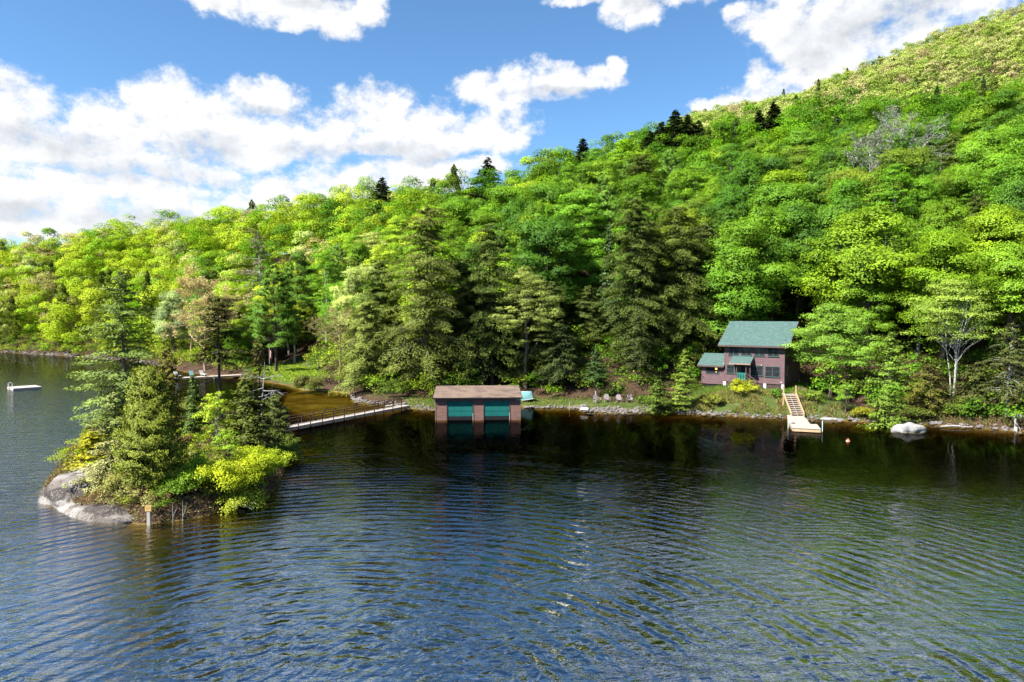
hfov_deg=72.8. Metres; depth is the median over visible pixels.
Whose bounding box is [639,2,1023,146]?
mountain forest
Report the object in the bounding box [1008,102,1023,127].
maple tree
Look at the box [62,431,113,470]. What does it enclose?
shrub
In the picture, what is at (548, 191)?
maple tree
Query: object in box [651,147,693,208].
pine tree
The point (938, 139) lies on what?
birch tree
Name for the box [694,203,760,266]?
maple tree
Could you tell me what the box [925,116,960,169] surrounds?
maple tree
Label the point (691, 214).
maple tree
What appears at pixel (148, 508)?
signpost
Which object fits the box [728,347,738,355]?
window
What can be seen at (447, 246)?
maple tree
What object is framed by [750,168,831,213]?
maple tree
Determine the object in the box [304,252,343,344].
birch tree
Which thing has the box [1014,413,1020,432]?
broken stump
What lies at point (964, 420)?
bank weeds
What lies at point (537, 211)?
maple tree
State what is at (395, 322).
hemlock tree
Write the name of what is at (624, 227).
maple tree
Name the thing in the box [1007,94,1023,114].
maple tree
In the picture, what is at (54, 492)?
granite outcrop
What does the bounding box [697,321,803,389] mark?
cabin
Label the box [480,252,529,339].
maple tree
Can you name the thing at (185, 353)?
undergrowth
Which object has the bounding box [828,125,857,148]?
maple tree
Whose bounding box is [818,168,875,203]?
maple tree
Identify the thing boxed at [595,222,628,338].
spruce tree
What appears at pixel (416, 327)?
hemlock tree
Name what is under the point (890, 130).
maple tree
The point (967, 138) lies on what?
maple tree
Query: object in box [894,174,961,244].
maple tree
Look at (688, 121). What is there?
spruce tree
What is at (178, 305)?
budding tree
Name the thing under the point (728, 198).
maple tree
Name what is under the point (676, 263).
birch tree
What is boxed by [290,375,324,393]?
shrub
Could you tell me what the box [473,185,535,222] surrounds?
maple tree
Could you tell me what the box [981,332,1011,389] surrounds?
hemlock tree
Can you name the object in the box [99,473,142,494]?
shrub
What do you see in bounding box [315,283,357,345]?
maple tree
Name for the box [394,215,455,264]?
maple tree
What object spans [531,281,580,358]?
hemlock tree
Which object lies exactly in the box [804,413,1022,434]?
shore stones
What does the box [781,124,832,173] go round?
maple tree
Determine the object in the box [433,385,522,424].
boathouse
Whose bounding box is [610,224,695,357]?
hemlock tree
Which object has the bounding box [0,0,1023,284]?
sky
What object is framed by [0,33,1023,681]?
ground
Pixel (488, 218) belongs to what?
maple tree
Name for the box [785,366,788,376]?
window
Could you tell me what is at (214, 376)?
dock
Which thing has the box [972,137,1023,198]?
maple tree
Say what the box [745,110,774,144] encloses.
spruce tree
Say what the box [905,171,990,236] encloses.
maple tree
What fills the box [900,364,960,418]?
hemlock tree
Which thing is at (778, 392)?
shrub
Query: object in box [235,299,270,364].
birch tree
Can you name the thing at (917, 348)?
birch tree
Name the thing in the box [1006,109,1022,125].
maple tree
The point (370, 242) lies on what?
birch tree
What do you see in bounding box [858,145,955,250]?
maple tree
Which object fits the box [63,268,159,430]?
larch tree
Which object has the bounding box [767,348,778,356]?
window
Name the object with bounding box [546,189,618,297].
maple tree
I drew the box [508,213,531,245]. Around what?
maple tree
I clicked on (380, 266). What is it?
hemlock tree
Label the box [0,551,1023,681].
water
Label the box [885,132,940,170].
birch tree
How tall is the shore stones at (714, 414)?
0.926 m
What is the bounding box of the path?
[797,383,806,397]
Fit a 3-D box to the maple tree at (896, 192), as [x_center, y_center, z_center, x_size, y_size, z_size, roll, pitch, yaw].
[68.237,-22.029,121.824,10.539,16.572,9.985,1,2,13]
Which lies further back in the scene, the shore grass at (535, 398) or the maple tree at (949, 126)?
the maple tree at (949, 126)
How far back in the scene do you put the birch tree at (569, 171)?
160.90 m
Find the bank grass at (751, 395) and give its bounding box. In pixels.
[691,388,817,415]
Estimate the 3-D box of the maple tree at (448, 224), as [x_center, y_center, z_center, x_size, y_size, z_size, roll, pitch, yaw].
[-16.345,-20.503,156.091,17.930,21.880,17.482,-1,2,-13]
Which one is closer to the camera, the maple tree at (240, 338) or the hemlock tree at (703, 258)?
the hemlock tree at (703, 258)
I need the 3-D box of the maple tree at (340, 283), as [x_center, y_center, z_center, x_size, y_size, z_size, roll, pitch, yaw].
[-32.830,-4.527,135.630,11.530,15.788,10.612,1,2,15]
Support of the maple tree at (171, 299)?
on the ground at (536, 479)
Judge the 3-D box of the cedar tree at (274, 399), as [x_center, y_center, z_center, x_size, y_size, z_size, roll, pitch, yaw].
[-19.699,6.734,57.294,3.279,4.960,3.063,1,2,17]
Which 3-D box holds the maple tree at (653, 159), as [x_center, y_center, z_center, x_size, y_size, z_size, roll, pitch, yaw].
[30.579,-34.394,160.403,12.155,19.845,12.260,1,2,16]
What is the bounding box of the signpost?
[145,505,150,529]
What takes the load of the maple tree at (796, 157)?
on the ground at (536, 479)
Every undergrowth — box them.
[0,234,1023,418]
[45,400,285,510]
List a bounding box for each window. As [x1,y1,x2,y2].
[705,367,718,373]
[726,365,733,373]
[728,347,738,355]
[740,347,751,355]
[750,365,762,375]
[754,347,764,356]
[765,366,779,377]
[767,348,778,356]
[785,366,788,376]
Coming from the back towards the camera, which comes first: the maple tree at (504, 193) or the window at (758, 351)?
the maple tree at (504, 193)
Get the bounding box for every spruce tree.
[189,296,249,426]
[207,377,286,455]
[241,336,273,421]
[358,177,394,235]
[462,156,502,208]
[515,218,542,320]
[572,138,592,167]
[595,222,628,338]
[632,131,660,165]
[647,121,676,154]
[661,110,699,159]
[680,114,702,158]
[690,120,710,149]
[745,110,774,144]
[757,101,786,145]
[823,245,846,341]
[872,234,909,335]
[893,106,902,118]
[921,123,935,165]
[988,170,998,193]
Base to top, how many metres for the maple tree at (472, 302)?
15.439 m
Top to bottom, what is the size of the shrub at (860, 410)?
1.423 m
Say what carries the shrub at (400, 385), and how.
on the ground at (536, 479)
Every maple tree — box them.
[149,289,202,360]
[186,281,248,349]
[199,301,253,347]
[214,283,253,347]
[223,327,251,360]
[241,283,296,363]
[268,267,306,351]
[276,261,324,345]
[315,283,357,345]
[316,281,361,343]
[327,241,372,283]
[329,263,376,326]
[361,267,404,323]
[380,214,413,256]
[381,242,406,268]
[385,240,476,356]
[391,213,422,246]
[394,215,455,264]
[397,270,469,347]
[406,204,471,255]
[412,195,494,247]
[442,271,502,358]
[455,230,493,254]
[459,241,488,272]
[466,212,504,242]
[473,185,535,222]
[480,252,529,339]
[481,230,516,314]
[489,196,531,245]
[494,213,588,337]
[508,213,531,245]
[512,198,568,311]
[523,180,571,218]
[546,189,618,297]
[563,161,623,214]
[563,237,615,317]
[573,158,630,200]
[579,204,634,242]
[597,210,661,286]
[612,172,678,220]
[613,271,663,306]
[624,149,663,196]
[652,207,720,303]
[656,208,670,236]
[661,168,700,206]
[663,199,684,208]
[675,196,710,217]
[685,149,721,199]
[687,218,800,310]
[687,242,779,336]
[691,146,733,187]
[694,175,726,206]
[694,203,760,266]
[695,225,778,292]
[706,184,751,223]
[713,151,771,219]
[715,168,735,184]
[738,152,798,200]
[740,135,782,157]
[740,203,829,320]
[744,177,831,246]
[750,143,790,166]
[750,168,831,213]
[758,200,842,320]
[769,141,795,164]
[778,142,813,177]
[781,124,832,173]
[791,202,931,345]
[793,128,829,170]
[795,196,875,279]
[801,149,839,181]
[807,144,872,192]
[809,146,857,208]
[813,176,877,247]
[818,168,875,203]
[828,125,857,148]
[830,269,902,347]
[849,123,889,171]
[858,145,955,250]
[871,169,921,232]
[875,123,933,165]
[877,119,907,163]
[882,229,1004,374]
[889,113,926,139]
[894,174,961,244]
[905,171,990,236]
[905,196,974,264]
[912,161,944,177]
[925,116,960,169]
[932,169,971,205]
[937,187,964,228]
[940,203,1023,334]
[943,129,1012,189]
[945,240,1023,354]
[952,115,975,138]
[953,87,1023,136]
[955,96,1002,139]
[960,134,978,143]
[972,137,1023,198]
[979,176,1023,293]
[990,115,1023,145]
[998,121,1023,149]
[999,155,1023,197]
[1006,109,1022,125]
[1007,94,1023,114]
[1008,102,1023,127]
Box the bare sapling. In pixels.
[182,501,186,529]
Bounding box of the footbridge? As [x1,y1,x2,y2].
[285,398,409,435]
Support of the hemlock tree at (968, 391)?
on the ground at (536, 479)
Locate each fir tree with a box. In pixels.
[180,374,210,441]
[582,348,609,394]
[640,377,674,416]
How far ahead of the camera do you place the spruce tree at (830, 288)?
102.56 m
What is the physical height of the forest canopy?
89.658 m
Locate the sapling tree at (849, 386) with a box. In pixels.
[833,383,856,412]
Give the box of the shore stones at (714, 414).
[658,409,783,419]
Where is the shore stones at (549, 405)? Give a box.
[524,404,578,409]
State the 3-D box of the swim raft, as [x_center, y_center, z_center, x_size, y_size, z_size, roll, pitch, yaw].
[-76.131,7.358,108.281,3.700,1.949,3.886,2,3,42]
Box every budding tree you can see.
[157,262,255,370]
[169,302,201,357]
[301,305,360,382]
[316,250,357,280]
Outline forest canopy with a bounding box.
[0,77,1023,346]
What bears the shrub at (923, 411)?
on the ground at (536, 479)
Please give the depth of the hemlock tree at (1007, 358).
71.44 m
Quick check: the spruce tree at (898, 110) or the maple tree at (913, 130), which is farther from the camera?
the spruce tree at (898, 110)
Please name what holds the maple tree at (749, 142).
on the ground at (536, 479)
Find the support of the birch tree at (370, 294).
on the ground at (536, 479)
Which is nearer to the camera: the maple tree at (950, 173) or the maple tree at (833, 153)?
the maple tree at (950, 173)
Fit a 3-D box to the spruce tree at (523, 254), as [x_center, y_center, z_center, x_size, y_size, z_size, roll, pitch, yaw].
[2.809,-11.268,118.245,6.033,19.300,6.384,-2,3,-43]
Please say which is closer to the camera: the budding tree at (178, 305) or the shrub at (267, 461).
the shrub at (267, 461)
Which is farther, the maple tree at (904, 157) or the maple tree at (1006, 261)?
the maple tree at (904, 157)
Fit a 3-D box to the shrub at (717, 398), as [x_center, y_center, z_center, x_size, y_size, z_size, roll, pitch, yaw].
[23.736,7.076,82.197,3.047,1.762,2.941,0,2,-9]
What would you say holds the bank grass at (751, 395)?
on the ground at (536, 479)
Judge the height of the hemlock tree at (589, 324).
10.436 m
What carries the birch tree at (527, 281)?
on the ground at (536, 479)
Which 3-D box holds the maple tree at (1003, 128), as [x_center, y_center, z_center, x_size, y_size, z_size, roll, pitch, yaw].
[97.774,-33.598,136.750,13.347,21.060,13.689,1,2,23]
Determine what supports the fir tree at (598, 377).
on the ground at (536, 479)
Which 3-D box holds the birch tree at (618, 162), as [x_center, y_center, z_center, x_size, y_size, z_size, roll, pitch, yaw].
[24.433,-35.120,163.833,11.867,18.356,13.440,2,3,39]
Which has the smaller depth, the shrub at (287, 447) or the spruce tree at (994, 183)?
the shrub at (287, 447)
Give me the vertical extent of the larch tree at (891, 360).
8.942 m
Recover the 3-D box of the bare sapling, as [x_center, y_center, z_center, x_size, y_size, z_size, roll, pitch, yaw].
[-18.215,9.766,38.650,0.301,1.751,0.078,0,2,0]
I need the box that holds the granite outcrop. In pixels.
[37,463,118,511]
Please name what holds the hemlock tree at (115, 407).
on the ground at (536, 479)
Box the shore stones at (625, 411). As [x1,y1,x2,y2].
[577,405,654,415]
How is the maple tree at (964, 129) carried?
on the ground at (536, 479)
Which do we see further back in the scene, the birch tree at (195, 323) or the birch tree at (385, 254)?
the birch tree at (195, 323)
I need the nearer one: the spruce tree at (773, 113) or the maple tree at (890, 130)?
the maple tree at (890, 130)
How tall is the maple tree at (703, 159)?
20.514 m
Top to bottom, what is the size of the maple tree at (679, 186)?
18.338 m
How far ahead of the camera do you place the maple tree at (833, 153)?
139.97 m
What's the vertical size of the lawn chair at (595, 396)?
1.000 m
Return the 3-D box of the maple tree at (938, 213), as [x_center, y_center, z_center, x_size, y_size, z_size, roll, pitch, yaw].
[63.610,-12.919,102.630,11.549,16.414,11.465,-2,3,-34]
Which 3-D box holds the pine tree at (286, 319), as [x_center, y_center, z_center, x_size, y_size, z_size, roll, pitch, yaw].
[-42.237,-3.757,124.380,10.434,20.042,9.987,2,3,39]
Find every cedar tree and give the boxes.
[110,363,191,490]
[157,347,190,428]
[259,393,293,444]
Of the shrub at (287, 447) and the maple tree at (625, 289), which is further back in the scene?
the maple tree at (625, 289)
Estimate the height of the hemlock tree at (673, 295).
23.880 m
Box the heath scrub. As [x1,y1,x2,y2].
[42,411,286,522]
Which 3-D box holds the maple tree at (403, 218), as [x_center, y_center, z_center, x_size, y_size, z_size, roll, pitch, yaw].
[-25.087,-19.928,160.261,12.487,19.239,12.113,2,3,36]
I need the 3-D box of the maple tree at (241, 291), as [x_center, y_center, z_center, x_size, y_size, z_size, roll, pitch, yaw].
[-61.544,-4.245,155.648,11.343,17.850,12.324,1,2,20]
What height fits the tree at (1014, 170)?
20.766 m
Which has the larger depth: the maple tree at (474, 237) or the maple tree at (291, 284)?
the maple tree at (291, 284)
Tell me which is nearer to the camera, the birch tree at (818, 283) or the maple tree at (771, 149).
the birch tree at (818, 283)
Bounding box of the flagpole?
[269,349,271,369]
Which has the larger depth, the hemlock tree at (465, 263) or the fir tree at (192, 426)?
the hemlock tree at (465, 263)
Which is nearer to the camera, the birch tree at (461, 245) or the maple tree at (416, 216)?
the birch tree at (461, 245)
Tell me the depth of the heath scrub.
41.23 m
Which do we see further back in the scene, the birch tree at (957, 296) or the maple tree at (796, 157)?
the maple tree at (796, 157)
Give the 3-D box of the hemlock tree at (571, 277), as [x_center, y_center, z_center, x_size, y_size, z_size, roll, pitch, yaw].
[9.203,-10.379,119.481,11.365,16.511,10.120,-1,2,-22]
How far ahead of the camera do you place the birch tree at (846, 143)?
149.54 m
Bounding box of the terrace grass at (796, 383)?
[691,381,825,403]
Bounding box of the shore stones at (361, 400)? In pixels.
[349,393,434,411]
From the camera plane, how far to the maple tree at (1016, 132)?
126.60 m
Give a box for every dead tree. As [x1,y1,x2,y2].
[245,362,281,425]
[828,127,895,191]
[853,104,960,171]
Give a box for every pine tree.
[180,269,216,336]
[247,264,301,370]
[279,252,322,355]
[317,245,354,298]
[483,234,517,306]
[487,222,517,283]
[580,185,630,306]
[591,175,609,199]
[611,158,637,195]
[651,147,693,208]
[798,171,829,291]
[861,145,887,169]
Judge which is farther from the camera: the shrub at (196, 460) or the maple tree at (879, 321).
the maple tree at (879, 321)
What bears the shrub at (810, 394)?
on the ground at (536, 479)
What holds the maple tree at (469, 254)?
on the ground at (536, 479)
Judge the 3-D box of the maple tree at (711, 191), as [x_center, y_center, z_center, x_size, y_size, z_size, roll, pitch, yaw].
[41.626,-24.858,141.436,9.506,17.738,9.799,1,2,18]
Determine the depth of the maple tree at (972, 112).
155.45 m
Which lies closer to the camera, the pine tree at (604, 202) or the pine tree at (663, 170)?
the pine tree at (604, 202)
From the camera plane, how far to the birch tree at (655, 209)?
124.03 m
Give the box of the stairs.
[783,386,804,415]
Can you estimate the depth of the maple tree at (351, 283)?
123.06 m
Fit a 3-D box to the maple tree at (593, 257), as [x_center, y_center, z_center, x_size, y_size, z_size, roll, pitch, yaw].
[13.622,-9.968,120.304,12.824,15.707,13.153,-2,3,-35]
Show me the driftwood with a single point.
(954, 426)
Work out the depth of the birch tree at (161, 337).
161.76 m
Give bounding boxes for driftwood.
[940,424,968,426]
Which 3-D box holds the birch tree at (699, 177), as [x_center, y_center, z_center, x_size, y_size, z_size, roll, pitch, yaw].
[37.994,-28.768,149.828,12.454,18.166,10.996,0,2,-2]
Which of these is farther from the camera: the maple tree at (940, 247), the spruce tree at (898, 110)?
the spruce tree at (898, 110)
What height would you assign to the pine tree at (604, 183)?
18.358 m
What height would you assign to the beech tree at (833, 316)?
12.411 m
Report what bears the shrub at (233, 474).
on the ground at (536, 479)
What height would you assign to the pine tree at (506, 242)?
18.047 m
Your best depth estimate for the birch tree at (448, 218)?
151.53 m
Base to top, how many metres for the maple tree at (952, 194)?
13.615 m
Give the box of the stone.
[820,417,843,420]
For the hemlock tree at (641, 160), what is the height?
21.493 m
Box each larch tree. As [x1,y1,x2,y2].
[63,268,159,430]
[666,348,699,410]
[861,331,918,401]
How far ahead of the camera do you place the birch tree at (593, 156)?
164.60 m
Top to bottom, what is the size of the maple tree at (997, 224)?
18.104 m
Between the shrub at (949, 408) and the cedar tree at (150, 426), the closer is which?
the cedar tree at (150, 426)
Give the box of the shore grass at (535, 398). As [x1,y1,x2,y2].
[409,394,686,408]
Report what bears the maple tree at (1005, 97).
on the ground at (536, 479)
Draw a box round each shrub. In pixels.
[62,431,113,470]
[72,465,124,486]
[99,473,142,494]
[154,477,200,498]
[158,453,219,483]
[176,456,266,497]
[213,486,270,515]
[229,445,284,478]
[238,448,297,478]
[277,434,306,463]
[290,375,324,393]
[380,378,404,396]
[635,395,654,404]
[699,393,725,403]
[728,378,760,394]
[770,388,789,396]
[798,388,823,399]
[850,406,876,417]
[854,392,928,440]
[898,405,939,419]
[941,402,976,416]
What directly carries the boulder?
in the water
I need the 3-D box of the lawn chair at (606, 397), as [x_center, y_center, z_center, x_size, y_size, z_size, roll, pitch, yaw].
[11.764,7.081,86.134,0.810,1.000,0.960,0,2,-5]
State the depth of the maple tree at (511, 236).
132.15 m
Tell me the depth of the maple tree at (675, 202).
134.62 m
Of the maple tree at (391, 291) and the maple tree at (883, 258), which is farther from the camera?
the maple tree at (391, 291)
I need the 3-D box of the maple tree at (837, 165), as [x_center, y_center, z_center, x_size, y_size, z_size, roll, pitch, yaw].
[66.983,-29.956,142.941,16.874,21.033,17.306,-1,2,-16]
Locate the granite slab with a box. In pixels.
[51,500,134,529]
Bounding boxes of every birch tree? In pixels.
[151,320,174,349]
[186,300,222,356]
[190,391,238,446]
[212,429,241,459]
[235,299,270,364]
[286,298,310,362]
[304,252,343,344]
[306,271,338,312]
[340,228,365,265]
[343,231,388,264]
[351,273,394,327]
[358,243,399,292]
[378,215,410,248]
[382,263,408,324]
[430,207,456,241]
[440,219,471,256]
[448,237,473,264]
[480,265,563,388]
[552,164,598,220]
[578,147,608,170]
[605,153,630,180]
[617,203,662,241]
[655,237,694,278]
[659,147,690,176]
[663,165,712,201]
[702,144,752,188]
[717,142,740,169]
[801,232,828,311]
[831,132,867,165]
[860,210,918,316]
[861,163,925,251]
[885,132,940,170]
[891,264,952,353]
[900,278,1021,395]
[907,224,953,340]
[922,130,959,171]
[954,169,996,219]
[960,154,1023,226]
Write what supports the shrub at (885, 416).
on the ground at (536, 479)
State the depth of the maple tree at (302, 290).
153.87 m
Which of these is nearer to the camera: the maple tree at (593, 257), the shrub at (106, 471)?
the shrub at (106, 471)
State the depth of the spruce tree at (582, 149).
193.75 m
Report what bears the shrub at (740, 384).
on the ground at (536, 479)
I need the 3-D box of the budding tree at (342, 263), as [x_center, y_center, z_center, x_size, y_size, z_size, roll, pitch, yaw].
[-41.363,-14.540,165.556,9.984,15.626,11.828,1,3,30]
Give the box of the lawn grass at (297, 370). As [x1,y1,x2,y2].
[251,353,315,386]
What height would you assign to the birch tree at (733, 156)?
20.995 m
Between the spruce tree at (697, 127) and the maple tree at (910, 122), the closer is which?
the maple tree at (910, 122)
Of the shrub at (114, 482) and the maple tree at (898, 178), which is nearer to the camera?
the shrub at (114, 482)
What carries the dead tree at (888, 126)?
on the ground at (536, 479)
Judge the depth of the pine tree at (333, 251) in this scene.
154.22 m
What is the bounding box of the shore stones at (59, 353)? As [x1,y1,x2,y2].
[1,350,165,366]
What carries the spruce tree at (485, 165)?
on the ground at (536, 479)
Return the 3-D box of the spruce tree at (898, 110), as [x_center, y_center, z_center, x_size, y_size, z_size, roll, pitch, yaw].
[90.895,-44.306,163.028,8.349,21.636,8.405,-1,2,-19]
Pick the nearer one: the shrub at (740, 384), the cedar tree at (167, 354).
the cedar tree at (167, 354)
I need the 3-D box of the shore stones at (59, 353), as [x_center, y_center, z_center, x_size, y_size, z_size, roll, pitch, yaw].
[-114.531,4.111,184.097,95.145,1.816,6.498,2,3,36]
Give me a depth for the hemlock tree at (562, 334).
95.30 m
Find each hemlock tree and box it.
[62,437,127,494]
[70,391,130,446]
[188,270,222,338]
[233,231,283,363]
[326,300,400,395]
[335,259,410,384]
[367,204,478,390]
[375,318,413,379]
[420,262,503,383]
[438,257,494,354]
[446,222,539,384]
[496,276,558,380]
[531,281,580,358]
[532,320,592,387]
[551,233,591,324]
[567,286,606,349]
[590,195,675,370]
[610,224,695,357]
[614,313,658,384]
[615,153,664,202]
[636,206,728,370]
[660,224,732,361]
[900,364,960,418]
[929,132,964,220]
[943,360,1004,415]
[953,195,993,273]
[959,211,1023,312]
[977,322,1023,415]
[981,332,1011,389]
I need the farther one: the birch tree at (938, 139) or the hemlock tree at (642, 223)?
the birch tree at (938, 139)
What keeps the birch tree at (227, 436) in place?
on the ground at (536, 479)
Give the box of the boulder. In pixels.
[891,422,926,434]
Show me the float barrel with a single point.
(584, 409)
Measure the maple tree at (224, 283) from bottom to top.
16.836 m
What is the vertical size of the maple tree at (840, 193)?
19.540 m
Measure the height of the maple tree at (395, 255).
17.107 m
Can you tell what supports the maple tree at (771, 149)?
on the ground at (536, 479)
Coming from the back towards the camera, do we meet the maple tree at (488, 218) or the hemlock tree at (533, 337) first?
the maple tree at (488, 218)
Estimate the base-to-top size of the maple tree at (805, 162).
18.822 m
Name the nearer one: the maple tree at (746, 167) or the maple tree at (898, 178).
the maple tree at (898, 178)
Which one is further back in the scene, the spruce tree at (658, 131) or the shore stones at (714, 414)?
the spruce tree at (658, 131)
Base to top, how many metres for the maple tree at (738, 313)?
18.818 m
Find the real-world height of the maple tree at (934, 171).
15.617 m
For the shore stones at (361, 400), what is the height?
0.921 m
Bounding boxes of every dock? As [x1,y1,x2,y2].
[172,374,243,388]
[787,415,822,436]
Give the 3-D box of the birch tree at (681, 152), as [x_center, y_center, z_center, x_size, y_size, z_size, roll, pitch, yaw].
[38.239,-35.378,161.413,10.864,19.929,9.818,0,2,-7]
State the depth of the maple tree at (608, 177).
154.47 m
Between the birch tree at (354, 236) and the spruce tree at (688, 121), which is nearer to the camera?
the birch tree at (354, 236)
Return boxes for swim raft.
[7,382,41,391]
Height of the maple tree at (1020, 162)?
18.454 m
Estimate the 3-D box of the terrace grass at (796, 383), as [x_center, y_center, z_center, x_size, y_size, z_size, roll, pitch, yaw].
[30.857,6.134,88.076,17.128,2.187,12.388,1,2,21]
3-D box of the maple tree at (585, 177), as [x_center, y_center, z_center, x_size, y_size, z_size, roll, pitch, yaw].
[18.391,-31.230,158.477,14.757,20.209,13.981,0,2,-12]
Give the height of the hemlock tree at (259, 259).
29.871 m
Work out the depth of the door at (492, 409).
76.51 m
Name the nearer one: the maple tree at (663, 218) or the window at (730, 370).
the window at (730, 370)
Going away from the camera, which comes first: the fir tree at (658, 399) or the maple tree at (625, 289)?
the fir tree at (658, 399)
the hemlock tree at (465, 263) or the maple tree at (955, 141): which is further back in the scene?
the maple tree at (955, 141)
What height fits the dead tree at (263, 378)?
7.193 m
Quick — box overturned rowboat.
[521,391,533,400]
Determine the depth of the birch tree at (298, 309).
144.73 m
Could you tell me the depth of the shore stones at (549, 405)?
85.88 m
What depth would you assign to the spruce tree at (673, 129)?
193.03 m
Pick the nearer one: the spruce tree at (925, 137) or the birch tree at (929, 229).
the birch tree at (929, 229)
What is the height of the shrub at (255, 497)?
1.730 m
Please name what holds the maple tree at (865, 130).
on the ground at (536, 479)
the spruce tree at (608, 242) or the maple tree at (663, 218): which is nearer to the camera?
the spruce tree at (608, 242)
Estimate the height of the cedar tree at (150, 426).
8.364 m
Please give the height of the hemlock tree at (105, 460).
3.218 m
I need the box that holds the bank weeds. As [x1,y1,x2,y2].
[809,401,1021,426]
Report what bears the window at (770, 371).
in the cabin
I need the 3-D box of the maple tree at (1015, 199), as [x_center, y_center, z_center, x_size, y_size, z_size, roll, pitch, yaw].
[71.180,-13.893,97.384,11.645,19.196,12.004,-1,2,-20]
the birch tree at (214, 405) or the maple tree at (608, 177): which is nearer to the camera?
the birch tree at (214, 405)
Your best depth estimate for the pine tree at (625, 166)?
157.36 m
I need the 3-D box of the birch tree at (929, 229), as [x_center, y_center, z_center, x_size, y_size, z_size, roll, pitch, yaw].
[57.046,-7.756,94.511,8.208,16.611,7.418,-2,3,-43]
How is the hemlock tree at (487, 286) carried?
on the ground at (536, 479)
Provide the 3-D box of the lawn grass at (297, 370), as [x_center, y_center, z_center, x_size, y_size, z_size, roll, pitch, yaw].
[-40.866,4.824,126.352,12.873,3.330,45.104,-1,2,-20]
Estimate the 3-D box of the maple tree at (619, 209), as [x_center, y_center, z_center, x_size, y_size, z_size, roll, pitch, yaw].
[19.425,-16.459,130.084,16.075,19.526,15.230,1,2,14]
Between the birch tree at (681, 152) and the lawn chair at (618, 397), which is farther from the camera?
the birch tree at (681, 152)
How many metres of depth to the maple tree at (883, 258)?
92.86 m
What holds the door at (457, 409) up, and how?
in the boathouse
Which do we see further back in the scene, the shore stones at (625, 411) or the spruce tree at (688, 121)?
the spruce tree at (688, 121)
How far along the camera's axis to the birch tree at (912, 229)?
100.80 m
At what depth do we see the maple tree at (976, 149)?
121.81 m
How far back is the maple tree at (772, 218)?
105.46 m
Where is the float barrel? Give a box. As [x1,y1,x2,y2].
[581,407,588,410]
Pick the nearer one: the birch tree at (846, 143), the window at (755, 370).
the window at (755, 370)
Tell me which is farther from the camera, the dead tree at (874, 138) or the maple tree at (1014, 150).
the dead tree at (874, 138)
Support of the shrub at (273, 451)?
on the ground at (536, 479)
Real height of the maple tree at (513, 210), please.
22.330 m
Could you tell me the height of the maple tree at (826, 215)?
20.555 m
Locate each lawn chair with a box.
[593,394,601,402]
[603,394,609,401]
[615,394,621,400]
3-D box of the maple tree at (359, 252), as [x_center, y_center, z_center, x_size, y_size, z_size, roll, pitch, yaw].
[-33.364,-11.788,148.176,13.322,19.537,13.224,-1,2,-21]
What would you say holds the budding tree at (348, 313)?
on the ground at (536, 479)
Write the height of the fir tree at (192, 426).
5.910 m
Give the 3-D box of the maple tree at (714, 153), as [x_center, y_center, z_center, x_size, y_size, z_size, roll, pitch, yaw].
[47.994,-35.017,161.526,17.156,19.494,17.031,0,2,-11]
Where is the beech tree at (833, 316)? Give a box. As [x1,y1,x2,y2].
[778,301,888,396]
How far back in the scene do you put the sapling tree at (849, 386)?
76.78 m
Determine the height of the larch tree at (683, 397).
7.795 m
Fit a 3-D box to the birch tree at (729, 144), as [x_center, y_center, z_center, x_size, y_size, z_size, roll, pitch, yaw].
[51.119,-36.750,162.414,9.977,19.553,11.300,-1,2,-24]
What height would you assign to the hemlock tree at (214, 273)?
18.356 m
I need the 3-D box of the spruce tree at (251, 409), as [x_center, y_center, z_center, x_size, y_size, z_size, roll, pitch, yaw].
[-19.754,5.827,52.329,5.879,6.270,5.452,-2,3,-34]
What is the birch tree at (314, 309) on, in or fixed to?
on the ground at (536, 479)
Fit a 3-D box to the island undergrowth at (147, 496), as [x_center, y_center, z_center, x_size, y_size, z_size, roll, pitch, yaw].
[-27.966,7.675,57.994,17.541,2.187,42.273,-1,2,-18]
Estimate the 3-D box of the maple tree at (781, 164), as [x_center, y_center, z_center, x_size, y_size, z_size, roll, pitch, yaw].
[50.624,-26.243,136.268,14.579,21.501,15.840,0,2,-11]
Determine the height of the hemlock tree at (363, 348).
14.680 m
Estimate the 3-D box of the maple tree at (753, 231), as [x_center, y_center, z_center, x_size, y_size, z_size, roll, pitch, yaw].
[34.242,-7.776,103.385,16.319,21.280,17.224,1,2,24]
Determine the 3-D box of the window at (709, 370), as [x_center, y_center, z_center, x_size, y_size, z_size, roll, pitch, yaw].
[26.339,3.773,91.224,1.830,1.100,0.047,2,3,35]
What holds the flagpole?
on the ground at (536, 479)
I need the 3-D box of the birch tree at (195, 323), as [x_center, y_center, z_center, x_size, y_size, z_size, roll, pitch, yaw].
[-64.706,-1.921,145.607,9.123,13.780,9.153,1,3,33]
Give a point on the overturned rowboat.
(527, 395)
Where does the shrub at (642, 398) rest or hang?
on the ground at (536, 479)
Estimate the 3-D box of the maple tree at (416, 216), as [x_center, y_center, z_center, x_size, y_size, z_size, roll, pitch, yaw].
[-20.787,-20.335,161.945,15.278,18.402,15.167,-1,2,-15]
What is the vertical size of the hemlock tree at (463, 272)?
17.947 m
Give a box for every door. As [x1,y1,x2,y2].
[446,400,473,423]
[483,400,509,423]
[740,365,745,378]
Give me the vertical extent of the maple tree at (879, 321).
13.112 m
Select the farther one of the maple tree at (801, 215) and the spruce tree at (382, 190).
the spruce tree at (382, 190)

